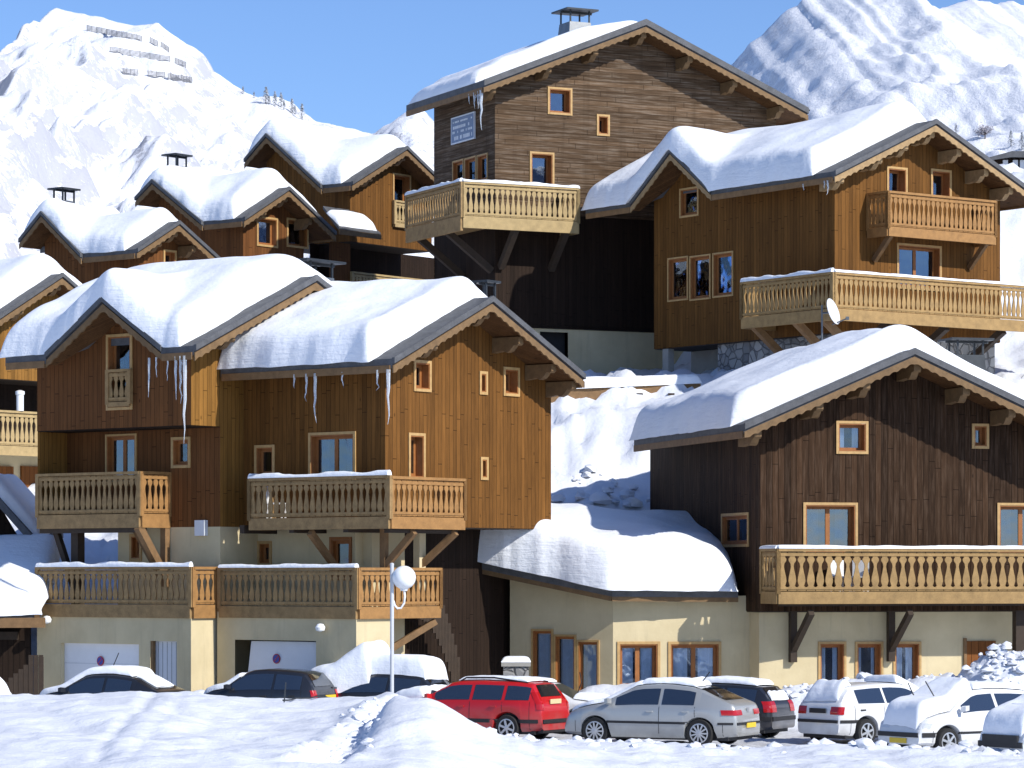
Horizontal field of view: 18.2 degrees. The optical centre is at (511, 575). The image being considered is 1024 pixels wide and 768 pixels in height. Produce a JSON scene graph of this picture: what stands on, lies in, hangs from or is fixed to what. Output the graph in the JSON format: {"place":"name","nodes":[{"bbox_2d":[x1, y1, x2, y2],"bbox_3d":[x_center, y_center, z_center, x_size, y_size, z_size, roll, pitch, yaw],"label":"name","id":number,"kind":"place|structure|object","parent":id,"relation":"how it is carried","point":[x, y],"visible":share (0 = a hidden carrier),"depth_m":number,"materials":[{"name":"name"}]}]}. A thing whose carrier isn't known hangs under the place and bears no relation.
{"place":"outdoors","nodes":[
{"label":"outdoors","id":0,"kind":"place"},
{"bbox_2d":[0,8,433,258],"bbox_3d":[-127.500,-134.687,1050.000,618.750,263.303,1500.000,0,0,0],"label":"mountain","id":1,"kind":"structure","parent":0,"point":[79,109],"depth_m":1205.51,"materials":[{"name":"white snow"}]},
{"bbox_2d":[87,25,141,40],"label":"avalanche barrier","id":2,"kind":"object","parent":1,"relation":"on","point":[114,34],"visible":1,"depth_m":1415.79,"materials":[{"name":"metal"}]},
{"bbox_2d":[123,68,137,75],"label":"avalanche barrier","id":3,"kind":"object","parent":1,"relation":"on","point":[130,70],"visible":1,"depth_m":1345.29,"materials":[{"name":"metal"}]},
{"bbox_2d":[110,47,169,61],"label":"avalanche barrier","id":4,"kind":"object","parent":1,"relation":"on","point":[140,55],"visible":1,"depth_m":1385.95,"materials":[{"name":"metal"}]},
{"bbox_2d":[150,37,157,45],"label":"avalanche barrier","id":5,"kind":"object","parent":1,"relation":"on","point":[153,41],"visible":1,"depth_m":1418.91,"materials":[{"name":"metal"}]},
{"bbox_2d":[148,71,164,77],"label":"avalanche barrier","id":6,"kind":"object","parent":1,"relation":"on","point":[155,74],"visible":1,"depth_m":1355.51,"materials":[{"name":"metal"}]},
{"bbox_2d":[161,42,168,51],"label":"avalanche barrier","id":7,"kind":"object","parent":1,"relation":"on","point":[164,46],"visible":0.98,"depth_m":1427.98,"materials":[{"name":"metal"}]},
{"bbox_2d":[168,72,191,82],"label":"avalanche barrier","id":8,"kind":"object","parent":1,"relation":"on","point":[186,80],"visible":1,"depth_m":1370.48,"materials":[{"name":"metal"}]},
{"bbox_2d":[175,58,185,66],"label":"avalanche barrier","id":9,"kind":"object","parent":1,"relation":"on","point":[179,62],"visible":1,"depth_m":1396.01,"materials":[{"name":"metal"}]},
{"bbox_2d":[261,87,271,103],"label":"pine tree","id":10,"kind":"object","parent":1,"relation":"on","point":[266,92],"visible":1,"depth_m":1455.00,"materials":[{"name":"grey plant"}]},
{"bbox_2d":[272,91,279,105],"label":"pine tree","id":11,"kind":"object","parent":1,"relation":"on","point":[274,97],"visible":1,"depth_m":1456.41,"materials":[{"name":"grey plant"}]},
{"bbox_2d":[290,99,295,113],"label":"pine tree","id":12,"kind":"object","parent":1,"relation":"on","point":[292,105],"visible":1,"depth_m":1462.80,"materials":[{"name":"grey plant"}]},
{"bbox_2d":[298,103,305,119],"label":"pine tree","id":13,"kind":"object","parent":1,"relation":"on","point":[301,110],"visible":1,"depth_m":1458.89,"materials":[{"name":"grey plant"}]},
{"bbox_2d":[0,163,1023,767],"bbox_3d":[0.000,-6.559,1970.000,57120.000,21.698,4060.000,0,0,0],"label":"snow ground","id":14,"kind":"structure","parent":0,"point":[144,729],"depth_m":61.14,"materials":[{"name":"white snow"}]},
{"bbox_2d":[0,677,11,694],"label":"parked car","id":15,"kind":"object","parent":14,"relation":"on","point":[4,689],"visible":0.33,"depth_m":75.67,"materials":[{"name":"white paint"}]},
{"bbox_2d":[5,655,43,694],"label":"wooden fence","id":16,"kind":"object","parent":14,"relation":"on","point":[17,683],"visible":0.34,"depth_m":83.00,"materials":[{"name":"brown wood"}]},
{"bbox_2d":[0,474,64,693],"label":"chalet","id":17,"kind":"object","parent":14,"relation":"on","point":[24,594],"visible":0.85,"depth_m":85.10,"materials":[{"name":"stone"}]},
{"bbox_2d":[0,253,81,487],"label":"chalet","id":18,"kind":"object","parent":14,"relation":"on","point":[29,283],"visible":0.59,"depth_m":102.73,"materials":[{"name":"brown wood"}]},
{"bbox_2d":[0,466,13,474],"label":"door","id":19,"kind":"structure","parent":18,"relation":"in","point":[3,469],"depth_m":102.60,"materials":[{"name":"brown wood"}]},
{"bbox_2d":[20,466,37,487],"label":"door","id":20,"kind":"structure","parent":18,"relation":"in","point":[27,473],"depth_m":103.35,"materials":[{"name":"brown wood"}]},
{"bbox_2d":[39,653,185,694],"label":"parked car","id":21,"kind":"object","parent":14,"relation":"on","point":[108,678],"visible":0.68,"depth_m":77.38,"materials":[{"name":"black paint"}]},
{"bbox_2d":[18,187,220,283],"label":"chalet","id":22,"kind":"object","parent":14,"relation":"on","point":[82,244],"visible":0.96,"depth_m":111.00,"materials":[{"name":"brown wood"}]},
{"bbox_2d":[163,249,176,261],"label":"window","id":23,"kind":"structure","parent":22,"relation":"in","point":[172,254],"depth_m":111.42,"materials":[{"name":"brown wood"}]},
{"bbox_2d":[0,254,345,691],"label":"chalet","id":24,"kind":"object","parent":14,"relation":"on","point":[140,416],"visible":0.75,"depth_m":82.91,"materials":[{"name":"brown wood"}]},
{"bbox_2d":[65,643,138,681],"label":"garage door","id":25,"kind":"structure","parent":24,"relation":"in","point":[79,657],"depth_m":83.70,"materials":[{"name":"white paint"}]},
{"bbox_2d":[106,333,132,410],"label":"window","id":26,"kind":"structure","parent":24,"relation":"in","point":[111,351],"depth_m":83.19,"materials":[{"name":"brown wood"}]},
{"bbox_2d":[105,433,136,481],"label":"balcony door","id":27,"kind":"structure","parent":24,"relation":"in","point":[120,449],"depth_m":84.62,"materials":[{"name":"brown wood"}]},
{"bbox_2d":[129,534,141,560],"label":"window","id":28,"kind":"structure","parent":24,"relation":"in","point":[135,550],"depth_m":84.19,"materials":[{"name":"brown wood"}]},
{"bbox_2d":[156,641,176,685],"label":"side door","id":29,"kind":"structure","parent":24,"relation":"in","point":[166,651],"depth_m":82.10,"materials":[{"name":"paint"}]},
{"bbox_2d":[171,437,190,467],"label":"window","id":30,"kind":"structure","parent":24,"relation":"in","point":[176,442],"depth_m":83.23,"materials":[{"name":"brown wood"}]},
{"bbox_2d":[134,153,336,257],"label":"chalet","id":31,"kind":"object","parent":14,"relation":"on","point":[221,213],"visible":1,"depth_m":117.04,"materials":[{"name":"brown wood"}]},
{"bbox_2d":[256,216,277,247],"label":"window","id":32,"kind":"structure","parent":31,"relation":"in","point":[273,222],"depth_m":117.40,"materials":[{"name":"brown wood"}]},
{"bbox_2d":[204,668,337,698],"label":"parked car","id":33,"kind":"object","parent":14,"relation":"on","point":[264,683],"visible":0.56,"depth_m":77.59,"materials":[{"name":"black paint"}]},
{"bbox_2d":[282,682,326,701],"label":"rope","id":34,"kind":"object","parent":14,"relation":"on","point":[284,699],"visible":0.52,"depth_m":65.86,"materials":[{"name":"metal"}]},
{"bbox_2d":[243,118,433,281],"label":"chalet","id":35,"kind":"object","parent":14,"relation":"on","point":[352,187],"visible":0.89,"depth_m":123.30,"materials":[{"name":"brown wood"}]},
{"bbox_2d":[392,173,410,227],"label":"window","id":36,"kind":"structure","parent":35,"relation":"in","point":[401,183],"depth_m":124.73,"materials":[{"name":"brown wood"}]},
{"bbox_2d":[311,640,449,697],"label":"parked car","id":37,"kind":"object","parent":14,"relation":"on","point":[362,669],"visible":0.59,"depth_m":78.01,"materials":[{"name":"white paint"}]},
{"bbox_2d":[217,276,585,683],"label":"chalet","id":38,"kind":"object","parent":14,"relation":"on","point":[420,410],"visible":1,"depth_m":81.50,"materials":[{"name":"brown wood"}]},
{"bbox_2d":[254,445,274,473],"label":"window","id":39,"kind":"structure","parent":38,"relation":"in","point":[259,450],"depth_m":82.64,"materials":[{"name":"brown wood"}]},
{"bbox_2d":[257,541,271,564],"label":"window","id":40,"kind":"structure","parent":38,"relation":"in","point":[262,546],"depth_m":83.33,"materials":[{"name":"brown wood"}]},
{"bbox_2d":[266,486,285,517],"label":"garden chair","id":41,"kind":"object","parent":38,"relation":"on","point":[267,495],"visible":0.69,"depth_m":81.48,"materials":[{"name":"white plastic"}]},
{"bbox_2d":[248,641,315,671],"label":"garage door","id":42,"kind":"structure","parent":38,"relation":"in","point":[263,654],"depth_m":80.87,"materials":[{"name":"white paint"}]},
{"bbox_2d":[308,431,355,479],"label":"balcony door","id":43,"kind":"structure","parent":38,"relation":"in","point":[327,451],"depth_m":81.28,"materials":[{"name":"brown wood"}]},
{"bbox_2d":[329,537,351,579],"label":"terrace door","id":44,"kind":"structure","parent":38,"relation":"in","point":[334,542],"depth_m":81.78,"materials":[{"name":"brown wood"}]},
{"bbox_2d":[408,433,425,476],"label":"balcony door","id":45,"kind":"structure","parent":38,"relation":"in","point":[416,441],"depth_m":81.18,"materials":[{"name":"brown wood"}]},
{"bbox_2d":[413,360,431,391],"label":"window","id":46,"kind":"structure","parent":38,"relation":"in","point":[422,369],"depth_m":81.36,"materials":[{"name":"brown wood"}]},
{"bbox_2d":[479,371,487,394],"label":"window","id":47,"kind":"structure","parent":38,"relation":"in","point":[483,375],"depth_m":83.15,"materials":[{"name":"brown wood"}]},
{"bbox_2d":[480,457,488,479],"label":"window","id":48,"kind":"structure","parent":38,"relation":"in","point":[484,461],"depth_m":83.17,"materials":[{"name":"brown wood"}]},
{"bbox_2d":[503,367,519,396],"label":"window","id":49,"kind":"structure","parent":38,"relation":"in","point":[511,375],"depth_m":84.23,"materials":[{"name":"brown wood"}]},
{"bbox_2d":[390,563,415,692],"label":"street lamp","id":50,"kind":"object","parent":14,"relation":"on","point":[403,578],"visible":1,"depth_m":71.46,"materials":[{"name":"metal"}]},
{"bbox_2d":[396,675,568,737],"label":"parked car","id":51,"kind":"object","parent":14,"relation":"on","point":[536,707],"visible":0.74,"depth_m":75.89,"materials":[{"name":"red paint"}]},
{"bbox_2d":[501,656,530,675],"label":"stone pillar","id":52,"kind":"structure","parent":14,"relation":"on","point":[515,665],"depth_m":82.90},
{"bbox_2d":[535,672,609,712],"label":"snow","id":53,"kind":"structure","parent":14,"relation":"on","point":[573,697],"depth_m":78.57,"materials":[{"name":"white snow"}]},
{"bbox_2d":[404,7,809,374],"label":"chalet","id":54,"kind":"object","parent":14,"relation":"on","point":[534,143],"visible":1,"depth_m":110.56,"materials":[{"name":"brown wood"}]},
{"bbox_2d":[452,158,463,180],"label":"window","id":55,"kind":"structure","parent":54,"relation":"in","point":[458,165],"depth_m":111.91,"materials":[{"name":"brown wood"}]},
{"bbox_2d":[464,155,475,179],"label":"window","id":56,"kind":"structure","parent":54,"relation":"in","point":[470,162],"depth_m":111.02,"materials":[{"name":"brown wood"}]},
{"bbox_2d":[477,153,487,179],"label":"window","id":57,"kind":"structure","parent":54,"relation":"in","point":[482,159],"depth_m":110.07,"materials":[{"name":"brown wood"}]},
{"bbox_2d":[529,151,553,192],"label":"balcony door","id":58,"kind":"structure","parent":54,"relation":"in","point":[541,164],"depth_m":109.99,"materials":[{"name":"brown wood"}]},
{"bbox_2d":[540,332,564,355],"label":"doorway","id":59,"kind":"structure","parent":54,"relation":"in","point":[557,339],"depth_m":110.58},
{"bbox_2d":[547,86,571,115],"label":"window","id":60,"kind":"structure","parent":54,"relation":"in","point":[559,99],"depth_m":110.26,"materials":[{"name":"brown wood"}]},
{"bbox_2d":[596,114,609,135],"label":"window","id":61,"kind":"structure","parent":54,"relation":"in","point":[605,119],"depth_m":110.88,"materials":[{"name":"brown wood"}]},
{"bbox_2d":[477,503,749,690],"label":"annex building","id":62,"kind":"structure","parent":14,"relation":"on","point":[601,595],"depth_m":84.77,"materials":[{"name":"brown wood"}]},
{"bbox_2d":[531,629,560,682],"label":"tall window","id":63,"kind":"structure","parent":62,"relation":"in","point":[541,639],"depth_m":85.62,"materials":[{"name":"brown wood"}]},
{"bbox_2d":[553,634,583,689],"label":"tall window","id":64,"kind":"structure","parent":62,"relation":"in","point":[568,642],"depth_m":85.26,"materials":[{"name":"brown wood"}]},
{"bbox_2d":[576,640,598,690],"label":"tall window","id":65,"kind":"structure","parent":62,"relation":"in","point":[591,647],"depth_m":84.91,"materials":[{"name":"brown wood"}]},
{"bbox_2d":[617,641,659,684],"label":"french window","id":66,"kind":"structure","parent":62,"relation":"in","point":[636,661],"depth_m":84.70,"materials":[{"name":"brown wood"}]},
{"bbox_2d":[668,641,720,677],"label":"french window","id":67,"kind":"structure","parent":62,"relation":"in","point":[697,658],"depth_m":84.99,"materials":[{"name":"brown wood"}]},
{"bbox_2d":[551,374,701,402],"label":"timber barrier","id":68,"kind":"object","parent":14,"relation":"on","point":[596,387],"visible":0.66,"depth_m":101.90,"materials":[{"name":"white wood"}]},
{"bbox_2d":[565,672,760,744],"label":"parked car","id":69,"kind":"object","parent":14,"relation":"on","point":[693,710],"visible":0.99,"depth_m":73.20,"materials":[{"name":"silver metal"}]},
{"bbox_2d":[694,676,795,736],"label":"parked car","id":70,"kind":"object","parent":14,"relation":"on","point":[776,707],"visible":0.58,"depth_m":76.43,"materials":[{"name":"black paint"}]},
{"bbox_2d":[581,101,1023,373],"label":"chalet","id":71,"kind":"object","parent":14,"relation":"on","point":[769,240],"visible":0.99,"depth_m":102.20,"materials":[{"name":"brown wood"}]},
{"bbox_2d":[667,256,687,301],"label":"window","id":72,"kind":"structure","parent":71,"relation":"in","point":[677,267],"depth_m":106.48,"materials":[{"name":"brown wood"}]},
{"bbox_2d":[679,186,698,217],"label":"window","id":73,"kind":"structure","parent":71,"relation":"in","point":[688,202],"depth_m":105.96,"materials":[{"name":"brown wood"}]},
{"bbox_2d":[689,254,710,300],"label":"window","id":74,"kind":"structure","parent":71,"relation":"in","point":[699,265],"depth_m":105.55,"materials":[{"name":"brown wood"}]},
{"bbox_2d":[712,251,732,297],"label":"window","id":75,"kind":"structure","parent":71,"relation":"in","point":[722,262],"depth_m":104.57,"materials":[{"name":"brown wood"}]},
{"bbox_2d":[886,166,907,191],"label":"window","id":76,"kind":"structure","parent":71,"relation":"in","point":[901,173],"depth_m":101.75,"materials":[{"name":"brown wood"}]},
{"bbox_2d":[896,243,941,290],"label":"balcony door","id":77,"kind":"structure","parent":71,"relation":"in","point":[911,259],"depth_m":102.37,"materials":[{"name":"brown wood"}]},
{"bbox_2d":[930,168,951,195],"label":"window","id":78,"kind":"structure","parent":71,"relation":"in","point":[945,175],"depth_m":102.90,"materials":[{"name":"brown wood"}]},
{"bbox_2d":[629,324,1023,688],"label":"chalet","id":79,"kind":"object","parent":14,"relation":"on","point":[892,456],"visible":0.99,"depth_m":84.88,"materials":[{"name":"brown wood"}]},
{"bbox_2d":[721,512,748,546],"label":"window","id":80,"kind":"structure","parent":79,"relation":"in","point":[734,528],"depth_m":86.10,"materials":[{"name":"brown wood"}]},
{"bbox_2d":[803,502,857,552],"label":"balcony door","id":81,"kind":"structure","parent":79,"relation":"in","point":[824,523],"depth_m":84.68,"materials":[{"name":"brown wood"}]},
{"bbox_2d":[818,641,845,679],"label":"window","id":82,"kind":"structure","parent":79,"relation":"in","point":[831,655],"depth_m":85.10,"materials":[{"name":"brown wood"}]},
{"bbox_2d":[821,298,848,339],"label":"satellite dish","id":83,"kind":"object","parent":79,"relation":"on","point":[833,311],"visible":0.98,"depth_m":97.17,"materials":[{"name":"metal"}]},
{"bbox_2d":[830,560,851,591],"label":"garden chair","id":84,"kind":"object","parent":79,"relation":"on","point":[833,567],"visible":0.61,"depth_m":84.19,"materials":[{"name":"white plastic"}]},
{"bbox_2d":[836,421,867,453],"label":"window","id":85,"kind":"structure","parent":79,"relation":"in","point":[851,436],"depth_m":84.87,"materials":[{"name":"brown wood"}]},
{"bbox_2d":[849,560,868,591],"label":"garden chair","id":86,"kind":"object","parent":79,"relation":"on","point":[861,567],"visible":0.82,"depth_m":84.30,"materials":[{"name":"white plastic"}]},
{"bbox_2d":[855,641,882,678],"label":"window","id":87,"kind":"structure","parent":79,"relation":"in","point":[862,649],"depth_m":85.35,"materials":[{"name":"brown wood"}]},
{"bbox_2d":[870,641,921,679],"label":"window","id":88,"kind":"structure","parent":79,"relation":"in","point":[907,664],"depth_m":85.66,"materials":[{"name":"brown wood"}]},
{"bbox_2d":[972,424,988,448],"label":"window","id":89,"kind":"structure","parent":79,"relation":"in","point":[980,432],"depth_m":85.64,"materials":[{"name":"brown wood"}]},
{"bbox_2d":[967,641,995,665],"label":"entrance door","id":90,"kind":"structure","parent":79,"relation":"in","point":[974,648],"depth_m":85.89,"materials":[{"name":"brown wood"}]},
{"bbox_2d":[997,503,1023,545],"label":"balcony door","id":91,"kind":"structure","parent":79,"relation":"in","point":[1010,516],"depth_m":86.06,"materials":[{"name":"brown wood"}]},
{"bbox_2d":[798,674,918,740],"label":"parked car","id":92,"kind":"object","parent":14,"relation":"on","point":[838,709],"visible":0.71,"depth_m":73.76,"materials":[{"name":"white paint"}]},
{"bbox_2d":[878,677,1023,747],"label":"parked car","id":93,"kind":"object","parent":14,"relation":"on","point":[941,712],"visible":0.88,"depth_m":69.53,"materials":[{"name":"white paint"}]},
{"bbox_2d":[978,694,1023,751],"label":"parked car","id":94,"kind":"object","parent":14,"relation":"on","point":[1003,727],"visible":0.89,"depth_m":65.40,"materials":[{"name":"white paint"}]},
{"bbox_2d":[989,151,1023,168],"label":"house","id":95,"kind":"structure","parent":14,"relation":"on","point":[1016,158],"depth_m":150.40,"materials":[{"name":"stone"}]},
{"bbox_2d":[1020,160,1023,167],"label":"window","id":96,"kind":"structure","parent":95,"relation":"in","point":[1021,161],"depth_m":150.41,"materials":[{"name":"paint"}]},
{"bbox_2d":[0,0,1023,133],"label":"sky","id":97,"kind":"structure","parent":0,"point":[354,64],"materials":[{"name":"blue"}]},
{"bbox_2d":[732,0,1023,156],"bbox_3d":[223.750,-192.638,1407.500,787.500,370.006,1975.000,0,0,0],"label":"mountain","id":98,"kind":"structure","parent":0,"point":[961,64],"depth_m":1672.41,"materials":[{"name":"white snow"}]},
{"bbox_2d":[973,122,993,138],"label":"bare tree","id":99,"kind":"object","parent":98,"relation":"on","point":[983,131],"visible":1,"depth_m":1269.41,"materials":[{"name":"plant"}]},
{"bbox_2d":[1007,130,1014,145],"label":"pine tree","id":100,"kind":"object","parent":98,"relation":"on","point":[1011,137],"visible":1,"depth_m":1238.28,"materials":[{"name":"grey plant"}]},
{"bbox_2d":[1017,132,1023,149],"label":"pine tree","id":101,"kind":"object","parent":98,"relation":"on","point":[1022,138],"visible":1,"depth_m":1227.99,"materials":[{"name":"grey plant"}]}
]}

